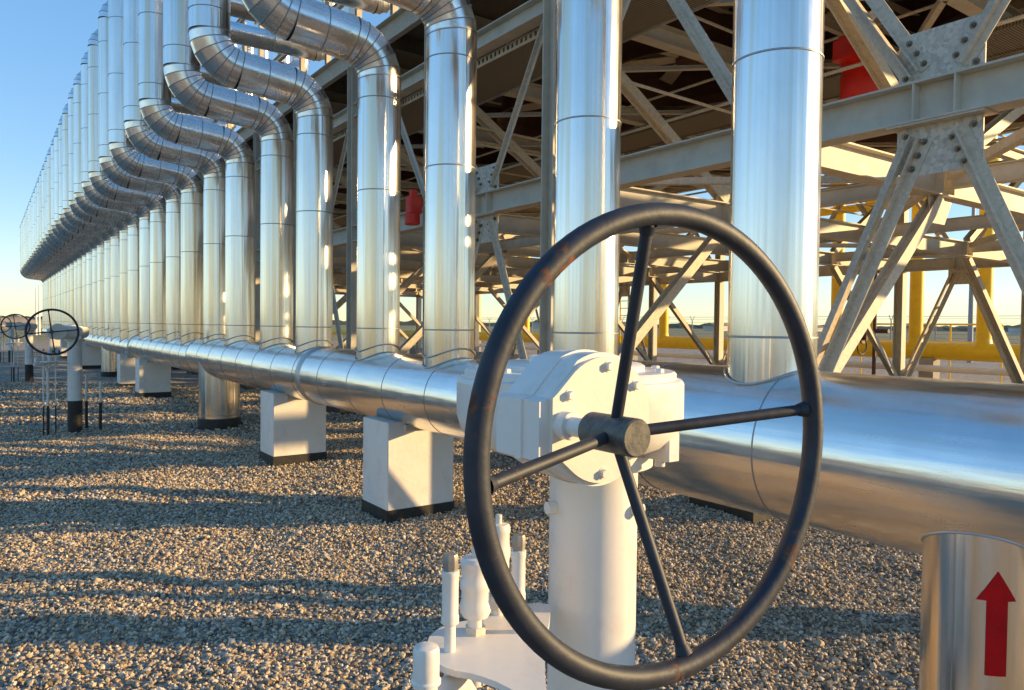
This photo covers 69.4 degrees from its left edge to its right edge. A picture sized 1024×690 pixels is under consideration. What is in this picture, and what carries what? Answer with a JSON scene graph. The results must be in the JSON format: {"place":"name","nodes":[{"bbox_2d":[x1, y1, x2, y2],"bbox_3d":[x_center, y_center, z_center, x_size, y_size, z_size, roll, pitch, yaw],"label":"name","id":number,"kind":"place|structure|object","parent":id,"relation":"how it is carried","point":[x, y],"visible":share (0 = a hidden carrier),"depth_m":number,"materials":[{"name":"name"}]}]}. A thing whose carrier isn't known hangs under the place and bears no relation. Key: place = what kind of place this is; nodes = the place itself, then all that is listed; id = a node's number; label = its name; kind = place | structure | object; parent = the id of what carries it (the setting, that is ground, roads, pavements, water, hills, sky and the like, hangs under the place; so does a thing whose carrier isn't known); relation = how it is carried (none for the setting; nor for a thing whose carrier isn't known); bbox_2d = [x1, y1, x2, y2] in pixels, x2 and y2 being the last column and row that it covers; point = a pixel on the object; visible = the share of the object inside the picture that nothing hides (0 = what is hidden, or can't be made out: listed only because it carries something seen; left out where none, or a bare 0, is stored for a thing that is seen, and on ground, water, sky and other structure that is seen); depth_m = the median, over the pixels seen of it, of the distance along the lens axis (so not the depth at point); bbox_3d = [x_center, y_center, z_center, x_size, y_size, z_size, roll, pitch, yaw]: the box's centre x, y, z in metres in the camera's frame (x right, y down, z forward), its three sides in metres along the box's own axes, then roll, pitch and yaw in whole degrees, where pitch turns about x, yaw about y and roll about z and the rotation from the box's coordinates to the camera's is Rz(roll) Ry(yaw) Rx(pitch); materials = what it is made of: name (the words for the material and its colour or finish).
{"place":"outdoors","nodes":[
{"label":"outdoors","id":0,"kind":"place"},
{"bbox_2d":[0,316,41,327],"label":"sandy bank","id":1,"kind":"structure","parent":0,"point":[19,319],"depth_m":148.23,"materials":[{"name":"beige sand"}]},
{"bbox_2d":[0,325,1019,689],"bbox_3d":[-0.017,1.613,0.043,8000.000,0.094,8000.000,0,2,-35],"label":"ground","id":2,"kind":"structure","parent":0,"point":[58,373],"depth_m":4.92,"materials":[{"name":"grey gravel"}]},
{"bbox_2d":[0,316,13,362],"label":"valve operator","id":3,"kind":"object","parent":2,"relation":"on","point":[10,330],"visible":0.77,"depth_m":27.98,"materials":[{"name":"paint"}]},
{"bbox_2d":[0,330,7,362],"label":"drain pipework","id":4,"kind":"object","parent":3,"relation":"attached to","point":[1,335],"visible":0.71,"depth_m":27.85,"materials":[{"name":"paint"}]},
{"bbox_2d":[0,314,36,381],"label":"valve operator","id":5,"kind":"object","parent":2,"relation":"on","point":[29,366],"visible":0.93,"depth_m":19.18,"materials":[{"name":"paint"}]},
{"bbox_2d":[5,335,23,381],"bbox_3d":[-12.787,0.368,19.020,0.224,1.265,0.415,1,2,3],"label":"drain pipework","id":6,"kind":"object","parent":5,"relation":"attached to","point":[14,342],"visible":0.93,"depth_m":19.00,"materials":[{"name":"paint"}]},
{"bbox_2d":[35,287,37,334],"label":"distant mast","id":7,"kind":"object","parent":2,"relation":"on","point":[36,308],"visible":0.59,"depth_m":80.73,"materials":[{"name":"metal"}]},
{"bbox_2d":[38,285,40,334],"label":"distant mast","id":8,"kind":"object","parent":2,"relation":"on","point":[39,327],"visible":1,"depth_m":83.43,"materials":[{"name":"metal"}]},
{"bbox_2d":[49,337,59,352],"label":"concrete pier","id":9,"kind":"structure","parent":2,"relation":"on","point":[57,343],"depth_m":37.30,"materials":[{"name":"white paint"}]},
{"bbox_2d":[24,309,88,432],"bbox_3d":[-6.285,0.400,10.404,0.564,1.810,0.971,0,2,-5],"label":"valve operator","id":10,"kind":"object","parent":2,"relation":"on","point":[74,336],"visible":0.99,"depth_m":10.57,"materials":[{"name":"paint"}]},
{"bbox_2d":[33,347,64,435],"bbox_3d":[-6.514,0.662,10.418,0.224,1.265,0.415,1,2,3],"label":"drain pipework","id":11,"kind":"object","parent":10,"relation":"attached to","point":[42,364],"visible":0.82,"depth_m":10.41,"materials":[{"name":"paint"}]},
{"bbox_2d":[60,339,66,358],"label":"concrete pier","id":12,"kind":"structure","parent":2,"relation":"on","point":[63,343],"depth_m":31.55,"materials":[{"name":"white paint"}]},
{"bbox_2d":[85,375,89,427],"bbox_3d":[-6.312,0.867,11.009,0.076,0.850,0.042,0,2,-35],"label":"marker pole","id":13,"kind":"object","parent":2,"relation":"on","point":[86,400],"visible":0.85,"depth_m":10.98,"materials":[{"name":"metal"}]},
{"bbox_2d":[82,344,100,368],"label":"concrete pier","id":14,"kind":"structure","parent":2,"relation":"on","point":[91,357],"depth_m":25.09,"materials":[{"name":"white paint"}]},
{"bbox_2d":[99,381,104,429],"bbox_3d":[-6.016,0.914,10.853,0.076,0.770,0.042,0,2,-35],"label":"marker pole","id":15,"kind":"object","parent":2,"relation":"on","point":[100,404],"visible":0.84,"depth_m":10.83,"materials":[{"name":"metal"}]},
{"bbox_2d":[101,346,117,376],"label":"clad support pipe","id":16,"kind":"object","parent":2,"relation":"on","point":[108,363],"visible":0.69,"depth_m":21.34,"materials":[{"name":"metal"}]},
{"bbox_2d":[117,354,134,386],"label":"concrete pier","id":17,"kind":"structure","parent":2,"relation":"on","point":[125,369],"depth_m":17.86,"materials":[{"name":"white paint"}]},
{"bbox_2d":[135,358,170,397],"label":"concrete pier","id":18,"kind":"structure","parent":2,"relation":"on","point":[152,379],"depth_m":15.73,"materials":[{"name":"white paint"}]},
{"bbox_2d":[197,362,240,429],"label":"clad support pipe","id":19,"kind":"object","parent":2,"relation":"on","point":[219,403],"visible":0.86,"depth_m":11.17,"materials":[{"name":"metal"}]},
{"bbox_2d":[259,390,326,466],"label":"concrete pier","id":20,"kind":"structure","parent":2,"relation":"on","point":[292,430],"depth_m":8.48,"materials":[{"name":"white paint"}]},
{"bbox_2d":[82,334,1023,554],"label":"clad header pipe","id":21,"kind":"object","parent":20,"relation":"on","point":[907,463],"visible":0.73,"depth_m":2.95,"materials":[{"name":"metal"}]},
{"bbox_2d":[39,171,77,324],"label":"clad riser pipe","id":22,"kind":"object","parent":21,"relation":"attached to","point":[45,250],"visible":0.22,"depth_m":27.61,"materials":[{"name":"metal"}]},
{"bbox_2d":[41,163,82,325],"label":"clad riser pipe","id":23,"kind":"object","parent":21,"relation":"attached to","point":[78,256],"visible":0.2,"depth_m":26.55,"materials":[{"name":"metal"}]},
{"bbox_2d":[58,116,110,339],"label":"clad riser pipe","id":24,"kind":"object","parent":21,"relation":"attached to","point":[68,226],"visible":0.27,"depth_m":20.66,"materials":[{"name":"metal"}]},
{"bbox_2d":[44,112,180,326],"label":"clad riser pipe","id":25,"kind":"object","parent":21,"relation":"attached to","point":[84,293],"visible":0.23,"depth_m":25.36,"materials":[{"name":"metal"}]},
{"bbox_2d":[47,113,188,333],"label":"clad riser pipe","id":26,"kind":"object","parent":21,"relation":"attached to","point":[58,242],"visible":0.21,"depth_m":24.22,"materials":[{"name":"metal"}]},
{"bbox_2d":[51,115,199,337],"bbox_3d":[-12.217,-4.457,23.756,4.408,8.605,0.418,0,2,-35],"label":"clad riser pipe","id":27,"kind":"object","parent":21,"relation":"attached to","point":[59,236],"visible":0.27,"depth_m":23.03,"materials":[{"name":"metal"}]},
{"bbox_2d":[54,116,206,338],"bbox_3d":[-11.474,-4.422,22.713,4.408,8.605,0.418,0,2,-35],"label":"clad riser pipe","id":28,"kind":"object","parent":21,"relation":"attached to","point":[66,233],"visible":0.33,"depth_m":21.96,"materials":[{"name":"metal"}]},
{"bbox_2d":[62,44,238,340],"bbox_3d":[-9.793,-4.342,20.352,4.408,8.605,0.418,0,2,-35],"label":"clad riser pipe","id":29,"kind":"object","parent":21,"relation":"attached to","point":[77,222],"visible":0.3,"depth_m":19.67,"materials":[{"name":"metal"}]},
{"bbox_2d":[68,45,253,342],"bbox_3d":[-8.853,-4.297,19.033,4.408,8.605,0.418,0,2,-35],"label":"clad riser pipe","id":30,"kind":"object","parent":21,"relation":"attached to","point":[122,227],"visible":0.38,"depth_m":18.35,"materials":[{"name":"metal"}]},
{"bbox_2d":[73,22,269,340],"bbox_3d":[-8.111,-4.261,17.991,4.408,8.605,0.418,0,2,-35],"label":"clad riser pipe","id":31,"kind":"object","parent":21,"relation":"attached to","point":[85,204],"visible":0.38,"depth_m":17.22,"materials":[{"name":"metal"}]},
{"bbox_2d":[81,51,290,339],"bbox_3d":[-7.172,-4.216,16.672,4.408,8.605,0.418,0,2,-35],"label":"clad riser pipe","id":32,"kind":"object","parent":21,"relation":"attached to","point":[94,196],"visible":0.34,"depth_m":15.96,"materials":[{"name":"metal"}]},
{"bbox_2d":[138,0,255,345],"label":"clad riser pipe","id":33,"kind":"object","parent":21,"relation":"attached to","point":[162,118],"visible":0.94,"depth_m":10.23,"materials":[{"name":"metal"}]},
{"bbox_2d":[88,29,309,340],"bbox_3d":[-6.429,-4.181,15.629,4.408,8.605,0.418,0,2,-35],"label":"clad riser pipe","id":34,"kind":"object","parent":21,"relation":"attached to","point":[107,188],"visible":0.49,"depth_m":14.88,"materials":[{"name":"metal"}]},
{"bbox_2d":[98,0,334,343],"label":"clad riser pipe","id":35,"kind":"object","parent":21,"relation":"attached to","point":[241,34],"visible":0.43,"depth_m":13.65,"materials":[{"name":"metal"}]},
{"bbox_2d":[163,0,293,349],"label":"clad riser pipe","id":36,"kind":"object","parent":21,"relation":"attached to","point":[191,88],"visible":0.92,"depth_m":8.92,"materials":[{"name":"metal"}]},
{"bbox_2d":[108,0,362,345],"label":"clad riser pipe","id":37,"kind":"object","parent":21,"relation":"attached to","point":[128,157],"visible":0.62,"depth_m":12.56,"materials":[{"name":"metal"}]},
{"bbox_2d":[123,0,389,343],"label":"clad riser pipe","id":38,"kind":"object","parent":21,"relation":"attached to","point":[145,139],"visible":0.72,"depth_m":11.27,"materials":[{"name":"metal"}]},
{"bbox_2d":[188,0,333,353],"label":"clad riser pipe","id":39,"kind":"object","parent":21,"relation":"attached to","point":[221,57],"visible":0.98,"depth_m":7.89,"materials":[{"name":"metal"}]},
{"bbox_2d":[242,0,400,360],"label":"clad riser pipe","id":40,"kind":"object","parent":21,"relation":"attached to","point":[362,47],"visible":0.94,"depth_m":6.58,"materials":[{"name":"metal"}]},
{"bbox_2d":[383,0,476,367],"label":"clad riser pipe","id":41,"kind":"object","parent":21,"relation":"attached to","point":[450,159],"visible":0.94,"depth_m":5.56,"materials":[{"name":"metal"}]},
{"bbox_2d":[552,0,622,355],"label":"clad riser pipe","id":42,"kind":"object","parent":21,"relation":"attached to","point":[588,123],"visible":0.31,"depth_m":4.26,"materials":[{"name":"metal"}]},
{"bbox_2d":[724,0,824,384],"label":"clad riser pipe","id":43,"kind":"object","parent":21,"relation":"attached to","point":[776,114],"visible":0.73,"depth_m":3.21,"materials":[{"name":"metal"}]},
{"bbox_2d":[362,416,453,523],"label":"concrete pier","id":44,"kind":"structure","parent":2,"relation":"on","point":[407,471],"depth_m":6.12,"materials":[{"name":"white paint"}]},
{"bbox_2d":[2,315,1010,331],"bbox_3d":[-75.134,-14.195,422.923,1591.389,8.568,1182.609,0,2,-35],"label":"wood","id":45,"kind":"object","parent":2,"relation":"on","point":[680,326],"visible":0.11,"depth_m":806.51,"materials":[{"name":"green plant"}]},
{"bbox_2d":[171,0,1023,523],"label":"steel support frame","id":46,"kind":"object","parent":2,"relation":"on","point":[943,96],"visible":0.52,"depth_m":9.37,"materials":[{"name":"metal"}]},
{"bbox_2d":[333,163,408,196],"bbox_3d":[-4.542,-5.106,22.874,2.900,0.660,2.900,0,2,-35],"label":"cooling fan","id":47,"kind":"object","parent":46,"relation":"attached to","point":[342,190],"visible":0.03,"depth_m":23.73},
{"bbox_2d":[401,137,423,182],"bbox_3d":[-2.687,-5.018,20.268,2.900,0.660,2.900,0,2,-35],"label":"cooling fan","id":48,"kind":"object","parent":46,"relation":"attached to","point":[405,175],"visible":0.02,"depth_m":18.98},
{"bbox_2d":[404,189,424,225],"bbox_3d":[-1.419,-2.050,11.078,0.395,0.520,0.230,0,2,-35],"label":"red actuator","id":49,"kind":"object","parent":46,"relation":"attached to","point":[415,209],"visible":0.98,"depth_m":10.96,"materials":[{"name":"metal"}]},
{"bbox_2d":[420,106,539,163],"bbox_3d":[-0.715,-4.924,17.500,2.900,0.660,2.900,0,2,-35],"label":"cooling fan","id":50,"kind":"object","parent":46,"relation":"attached to","point":[491,158],"visible":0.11,"depth_m":18.76},
{"bbox_2d":[333,0,720,167],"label":"hanging walkway","id":51,"kind":"structure","parent":46,"relation":"hanging from","point":[500,74],"depth_m":10.23,"materials":[{"name":"metal"}]},
{"bbox_2d":[497,78,635,137],"bbox_3d":[1.141,-4.835,14.894,2.900,0.660,2.900,0,2,-35],"label":"cooling fan","id":52,"kind":"object","parent":46,"relation":"attached to","point":[529,126],"visible":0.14,"depth_m":15.46},
{"bbox_2d":[621,8,732,105],"bbox_3d":[2.938,-4.749,12.370,2.900,0.660,2.900,0,2,-35],"label":"cooling fan","id":53,"kind":"object","parent":46,"relation":"attached to","point":[710,92],"visible":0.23,"depth_m":13.37},
{"bbox_2d":[333,13,1023,226],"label":"walkway","id":54,"kind":"structure","parent":46,"relation":"attached to","point":[1006,38],"depth_m":12.91,"materials":[{"name":"metal"}]},
{"bbox_2d":[709,170,729,172],"bbox_3d":[5.865,-4.875,18.258,2.900,0.660,2.900,0,2,-35],"label":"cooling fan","id":55,"kind":"object","parent":46,"relation":"attached to","point":[724,171],"visible":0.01,"depth_m":19.63},
{"bbox_2d":[824,1,914,99],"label":"gear motor","id":56,"kind":"object","parent":46,"relation":"hanging from","point":[856,81],"visible":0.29,"depth_m":9.71,"materials":[{"name":"metal"}]},
{"bbox_2d":[855,133,896,149],"bbox_3d":[7.605,-4.792,15.815,2.900,0.660,2.900,0,2,-35],"label":"cooling fan","id":57,"kind":"object","parent":46,"relation":"attached to","point":[890,138],"depth_m":16.87},
{"bbox_2d":[824,0,968,59],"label":"cooling fan","id":58,"kind":"object","parent":46,"relation":"attached to","point":[947,15],"visible":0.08,"depth_m":10.59},
{"bbox_2d":[984,114,1023,124],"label":"cooling fan","id":59,"kind":"object","parent":46,"relation":"attached to","point":[988,119],"visible":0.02,"depth_m":14.68},
{"bbox_2d":[619,299,628,344],"bbox_3d":[4.478,-0.838,29.566,0.050,3.400,0.490,0,2,-35],"label":"yellow ladder","id":60,"kind":"object","parent":2,"relation":"on","point":[620,337],"visible":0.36,"depth_m":29.71,"materials":[{"name":"yellow metal"}]},
{"bbox_2d":[456,203,822,689],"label":"valve operator","id":61,"kind":"object","parent":2,"relation":"on","point":[592,433],"visible":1,"depth_m":1.12,"materials":[{"name":"paint"}]},
{"bbox_2d":[411,514,549,689],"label":"drain pipework","id":62,"kind":"object","parent":61,"relation":"attached to","point":[480,646],"visible":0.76,"depth_m":1.29,"materials":[{"name":"paint"}]},
{"bbox_2d":[332,328,1019,378],"bbox_3d":[1.095,0.049,36.398,0.490,1.295,62.000,0,2,-35],"label":"yellow gas pipe","id":63,"kind":"object","parent":2,"relation":"on","point":[934,353],"visible":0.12,"depth_m":21.16,"materials":[{"name":"metal"}]},
{"bbox_2d":[479,294,480,331],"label":"yellow standpipe","id":64,"kind":"object","parent":63,"relation":"attached to","point":[480,312],"visible":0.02,"depth_m":40.49,"materials":[{"name":"yellow metal"}]},
{"bbox_2d":[522,256,529,334],"bbox_3d":[0.145,-4.409,36.429,2.150,7.885,0.700,0,2,-35],"label":"yellow standpipe","id":65,"kind":"object","parent":63,"relation":"attached to","point":[527,324],"visible":0.03,"depth_m":36.78,"materials":[{"name":"yellow metal"}]},
{"bbox_2d":[658,284,668,338],"bbox_3d":[5.480,-4.154,28.939,2.150,7.885,0.700,0,2,-35],"label":"yellow standpipe","id":66,"kind":"object","parent":63,"relation":"attached to","point":[663,324],"visible":0.04,"depth_m":29.28,"materials":[{"name":"yellow metal"}]},
{"bbox_2d":[829,205,845,341],"bbox_3d":[9.742,-3.951,22.954,2.150,7.885,0.700,0,2,-35],"label":"yellow standpipe","id":67,"kind":"object","parent":63,"relation":"attached to","point":[835,287],"visible":0.02,"depth_m":23.30,"materials":[{"name":"yellow metal"}]},
{"bbox_2d":[862,201,875,344],"bbox_3d":[10.351,-3.922,22.099,2.150,7.885,0.700,0,2,-35],"label":"yellow standpipe","id":68,"kind":"object","parent":63,"relation":"attached to","point":[868,340],"visible":0.02,"depth_m":22.42,"materials":[{"name":"yellow metal"}]},
{"bbox_2d":[907,204,925,346],"bbox_3d":[11.163,-3.883,20.959,2.150,7.885,0.700,0,2,-35],"label":"yellow standpipe","id":69,"kind":"object","parent":63,"relation":"attached to","point":[916,303],"visible":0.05,"depth_m":21.30,"materials":[{"name":"yellow metal"}]},
{"bbox_2d":[975,135,1001,348],"bbox_3d":[12.207,-3.833,19.493,2.150,7.885,0.700,0,2,-35],"label":"yellow standpipe","id":70,"kind":"object","parent":63,"relation":"attached to","point":[983,338],"visible":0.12,"depth_m":19.84,"materials":[{"name":"yellow metal"}]},
{"bbox_2d":[421,341,1008,375],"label":"pale service pipe","id":71,"kind":"object","parent":2,"relation":"on","point":[965,370],"visible":0.33,"depth_m":20.25,"materials":[{"name":"metal"}]},
{"bbox_2d":[486,315,1019,340],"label":"security fence","id":72,"kind":"object","parent":2,"relation":"on","point":[692,322],"visible":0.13,"depth_m":52.51,"materials":[{"name":"grey metal"}]},
{"bbox_2d":[857,274,889,374],"bbox_3d":[10.149,-1.145,20.771,0.511,4.600,0.874,-2,3,-59],"label":"valve","id":73,"kind":"object","parent":2,"relation":"on","point":[864,339],"visible":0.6,"depth_m":20.71,"materials":[{"name":"paint"}]},
{"bbox_2d":[860,323,1003,381],"bbox_3d":[13.778,0.186,24.618,0.060,1.810,4.560,0,2,-35],"label":"yellow handrail","id":74,"kind":"object","parent":2,"relation":"on","point":[950,341],"visible":0.29,"depth_m":24.00,"materials":[{"name":"yellow metal"}]},
{"bbox_2d":[919,531,1023,689],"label":"clad pipe stub","id":75,"kind":"object","parent":2,"relation":"on","point":[972,616],"visible":1,"depth_m":1.81,"materials":[{"name":"metal"}]},
{"bbox_2d":[967,208,975,361],"bbox_3d":[22.196,-4.002,36.304,1.927,9.740,0.260,0,2,-35],"label":"lamp post","id":76,"kind":"object","parent":2,"relation":"on","point":[970,317],"visible":0.2,"depth_m":36.77,"materials":[{"name":"grey metal"}]},
{"bbox_2d":[0,0,1023,326],"label":"sky","id":77,"kind":"structure","parent":0,"point":[43,43],"materials":[{"name":"blue"}]},
{"bbox_2d":[533,320,538,327],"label":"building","id":78,"kind":"structure","parent":0,"point":[535,324],"depth_m":416.12,"materials":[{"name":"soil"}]},
{"bbox_2d":[702,323,727,330],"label":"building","id":79,"kind":"structure","parent":0,"point":[706,327],"depth_m":344.27,"materials":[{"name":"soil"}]},
{"bbox_2d":[672,197,926,233],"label":"yellow branch pipe","id":80,"kind":"object","parent":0,"point":[848,208],"depth_m":21.55,"materials":[{"name":"yellow metal"}]},
{"bbox_2d":[829,182,1010,206],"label":"yellow branch pipe","id":81,"kind":"object","parent":80,"relation":"on","point":[875,200],"depth_m":21.16,"materials":[{"name":"yellow metal"}]},
{"bbox_2d":[1008,324,1020,334],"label":"hill","id":82,"kind":"structure","parent":0,"point":[1014,328],"depth_m":298.08,"materials":[{"name":"soil"}]},
{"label":"clad header pipe","id":83,"kind":"object","parent":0,"visible":0},
{"bbox_2d":[19,225,43,328],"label":"clad riser pipe","id":84,"kind":"object","parent":83,"relation":"attached to","point":[24,276],"visible":0.15,"depth_m":43.26,"materials":[{"name":"metal"}]},
{"bbox_2d":[21,224,45,328],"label":"clad riser pipe","id":85,"kind":"object","parent":83,"relation":"attached to","point":[36,278],"visible":0.21,"depth_m":41.97,"materials":[{"name":"metal"}]},
{"bbox_2d":[21,219,47,328],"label":"clad riser pipe","id":86,"kind":"object","parent":83,"relation":"attached to","point":[45,278],"visible":0.21,"depth_m":40.91,"materials":[{"name":"metal"}]},
{"bbox_2d":[23,216,48,328],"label":"clad riser pipe","id":87,"kind":"object","parent":83,"relation":"attached to","point":[34,273],"visible":0.2,"depth_m":39.20,"materials":[{"name":"metal"}]},
{"bbox_2d":[24,214,51,327],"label":"clad riser pipe","id":88,"kind":"object","parent":83,"relation":"attached to","point":[50,289],"visible":0.23,"depth_m":38.56,"materials":[{"name":"metal"}]},
{"bbox_2d":[25,210,53,325],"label":"clad riser pipe","id":89,"kind":"object","parent":83,"relation":"attached to","point":[51,274],"visible":0.2,"depth_m":36.90,"materials":[{"name":"metal"}]},
{"bbox_2d":[26,206,55,323],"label":"clad riser pipe","id":90,"kind":"object","parent":83,"relation":"attached to","point":[54,278],"visible":0.16,"depth_m":36.05,"materials":[{"name":"metal"}]},
{"bbox_2d":[28,203,57,323],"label":"clad riser pipe","id":91,"kind":"object","parent":83,"relation":"attached to","point":[37,267],"visible":0.18,"depth_m":34.63,"materials":[{"name":"metal"}]},
{"bbox_2d":[29,198,60,323],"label":"clad riser pipe","id":92,"kind":"object","parent":83,"relation":"attached to","point":[59,283],"visible":0.22,"depth_m":33.71,"materials":[{"name":"metal"}]},
{"bbox_2d":[31,192,63,324],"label":"clad riser pipe","id":93,"kind":"object","parent":83,"relation":"attached to","point":[62,287],"visible":0.2,"depth_m":32.37,"materials":[{"name":"metal"}]},
{"bbox_2d":[33,187,66,324],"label":"clad riser pipe","id":94,"kind":"object","parent":83,"relation":"attached to","point":[39,259],"visible":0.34,"depth_m":31.24,"materials":[{"name":"metal"}]},
{"bbox_2d":[35,182,69,324],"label":"clad riser pipe","id":95,"kind":"object","parent":83,"relation":"attached to","point":[68,279],"visible":0.22,"depth_m":29.94,"materials":[{"name":"metal"}]},
{"bbox_2d":[37,177,73,324],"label":"clad riser pipe","id":96,"kind":"object","parent":83,"relation":"attached to","point":[48,256],"visible":0.24,"depth_m":29.01,"materials":[{"name":"metal"}]}
]}

